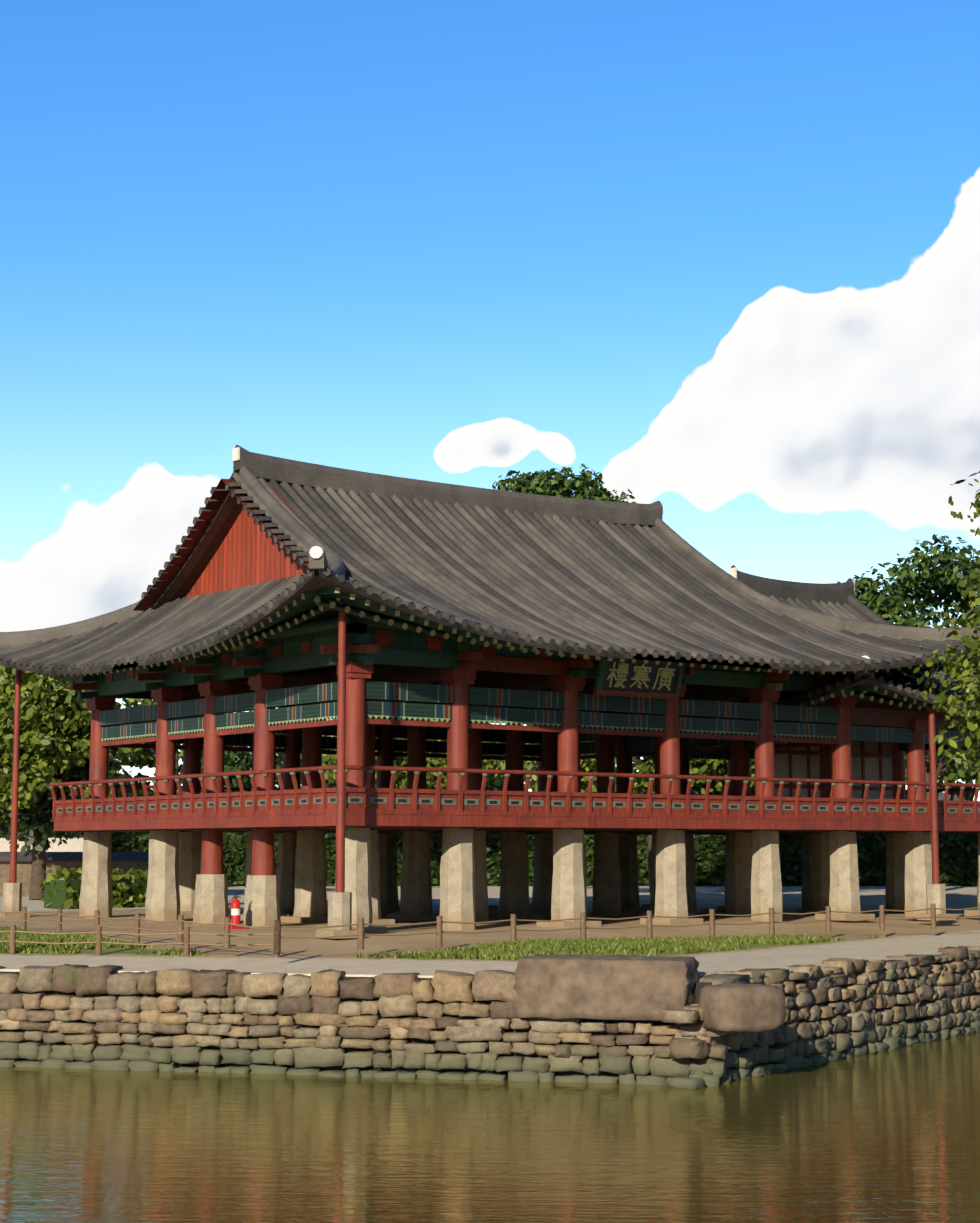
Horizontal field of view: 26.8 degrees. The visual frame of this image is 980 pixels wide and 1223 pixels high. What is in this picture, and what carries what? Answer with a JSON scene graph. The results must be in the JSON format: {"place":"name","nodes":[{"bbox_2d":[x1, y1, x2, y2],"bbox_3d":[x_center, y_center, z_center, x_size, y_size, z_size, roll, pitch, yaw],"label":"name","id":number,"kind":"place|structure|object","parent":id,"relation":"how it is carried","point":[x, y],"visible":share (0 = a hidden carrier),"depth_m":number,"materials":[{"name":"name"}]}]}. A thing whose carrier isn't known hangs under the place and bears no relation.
{"place":"outdoors","nodes":[
{"label":"outdoors","id":0,"kind":"place"},
{"bbox_2d":[0,1032,979,1222],"bbox_3d":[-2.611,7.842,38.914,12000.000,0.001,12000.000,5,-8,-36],"label":"pond water","id":1,"kind":"structure","parent":0,"point":[888,1136],"depth_m":22.97,"materials":[{"name":"brown liquid"}]},
{"bbox_2d":[0,946,979,1088],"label":"stone retaining wall","id":2,"kind":"structure","parent":0,"point":[897,990],"depth_m":30.79,"materials":[{"name":"beige stone"}]},
{"bbox_2d":[0,885,979,978],"bbox_3d":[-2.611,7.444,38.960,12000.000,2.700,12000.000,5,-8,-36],"label":"ground","id":3,"kind":"structure","parent":0,"point":[306,956],"depth_m":38.12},
{"bbox_2d":[0,796,129,851],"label":"background houses","id":4,"kind":"structure","parent":3,"relation":"on","point":[74,844],"depth_m":76.65,"materials":[{"name":"paint"}]},
{"bbox_2d":[0,861,148,896],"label":"wall","id":5,"kind":"structure","parent":3,"relation":"on","point":[24,873],"depth_m":70.48,"materials":[{"name":"stone"}]},
{"bbox_2d":[0,792,965,860],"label":"roofs","id":6,"kind":"structure","parent":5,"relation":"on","point":[78,856],"depth_m":71.33,"materials":[{"name":"tile"}]},
{"bbox_2d":[0,665,151,899],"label":"tree","id":7,"kind":"object","parent":3,"relation":"on","point":[49,753],"visible":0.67,"depth_m":63.98,"materials":[{"name":"green plant"}]},
{"bbox_2d":[40,867,147,908],"bbox_3d":[-9.915,7.729,57.384,1.661,1.390,5.648,-6,-9,43],"label":"hedge","id":8,"kind":"object","parent":3,"relation":"on","point":[60,888],"visible":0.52,"depth_m":55.94,"materials":[{"name":"green plant"}]},
{"bbox_2d":[112,748,123,778],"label":"tree line","id":9,"kind":"object","parent":3,"relation":"on","point":[120,751],"depth_m":109.68,"materials":[{"name":"green plant"}]},
{"bbox_2d":[115,699,249,796],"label":"tree line","id":10,"kind":"object","parent":3,"relation":"on","point":[140,758],"visible":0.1,"depth_m":119.59,"materials":[{"name":"green plant"}]},
{"bbox_2d":[229,892,246,928],"bbox_3d":[-5.074,5.966,41.057,0.340,0.722,0.340,5,-8,-36],"label":"traffic cone","id":11,"kind":"object","parent":3,"relation":"on","point":[235,909],"visible":0.96,"depth_m":40.98,"materials":[{"name":"red plastic"}]},
{"bbox_2d":[180,711,336,792],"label":"tree","id":12,"kind":"object","parent":3,"relation":"on","point":[230,756],"visible":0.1,"depth_m":93.99,"materials":[{"name":"green plant"}]},
{"bbox_2d":[322,718,531,790],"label":"tree","id":13,"kind":"object","parent":3,"relation":"on","point":[400,782],"visible":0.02,"depth_m":85.80,"materials":[{"name":"green plant"}]},
{"bbox_2d":[0,925,884,959],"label":"grass tufts","id":14,"kind":"object","parent":3,"relation":"on","point":[521,949],"visible":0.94,"depth_m":35.31,"materials":[{"name":"green plant"}]},
{"bbox_2d":[0,445,979,938],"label":"pavilion","id":15,"kind":"structure","parent":3,"relation":"on","point":[284,603],"depth_m":45.17,"materials":[{"name":"tile"}]},
{"bbox_2d":[0,902,979,957],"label":"fence posts","id":16,"kind":"object","parent":3,"relation":"on","point":[182,930],"visible":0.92,"depth_m":35.40,"materials":[{"name":"wood"}]},
{"bbox_2d":[432,723,596,790],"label":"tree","id":17,"kind":"object","parent":3,"relation":"on","point":[492,780],"visible":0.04,"depth_m":106.13,"materials":[{"name":"green plant"}]},
{"bbox_2d":[111,832,977,885],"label":"hedge","id":18,"kind":"object","parent":3,"relation":"on","point":[958,859],"visible":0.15,"depth_m":91.42,"materials":[{"name":"green plant"}]},
{"bbox_2d":[492,463,636,744],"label":"tree","id":19,"kind":"object","parent":3,"relation":"on","point":[559,484],"visible":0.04,"depth_m":83.71,"materials":[{"name":"green plant"}]},
{"bbox_2d":[524,724,754,888],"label":"tree","id":20,"kind":"object","parent":3,"relation":"on","point":[703,767],"visible":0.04,"depth_m":69.76,"materials":[{"name":"green plant"}]},
{"bbox_2d":[513,954,785,1032],"bbox_3d":[2.345,5.510,29.784,4.033,1.028,1.698,-3,-7,22],"label":"stone block","id":21,"kind":"object","parent":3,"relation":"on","point":[618,987],"visible":0.92,"depth_m":29.31,"materials":[{"name":"beige stone"}]},
{"bbox_2d":[709,759,780,864],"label":"tree","id":22,"kind":"object","parent":3,"relation":"on","point":[752,789],"visible":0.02,"depth_m":73.53,"materials":[{"name":"green plant"}]},
{"bbox_2d":[837,534,979,844],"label":"tree","id":23,"kind":"object","parent":3,"relation":"on","point":[944,578],"visible":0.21,"depth_m":77.12,"materials":[{"name":"green plant"}]},
{"bbox_2d":[904,471,979,781],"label":"tree","id":24,"kind":"object","parent":3,"relation":"on","point":[969,680],"visible":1,"depth_m":39.08,"materials":[{"name":"green plant"}]},
{"bbox_2d":[905,749,979,800],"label":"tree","id":25,"kind":"object","parent":3,"relation":"on","point":[947,776],"depth_m":105.79,"materials":[{"name":"green plant"}]},
{"bbox_2d":[0,0,979,800],"label":"sky","id":26,"kind":"structure","parent":0,"point":[716,260],"materials":[{"name":"blue"}]}
]}

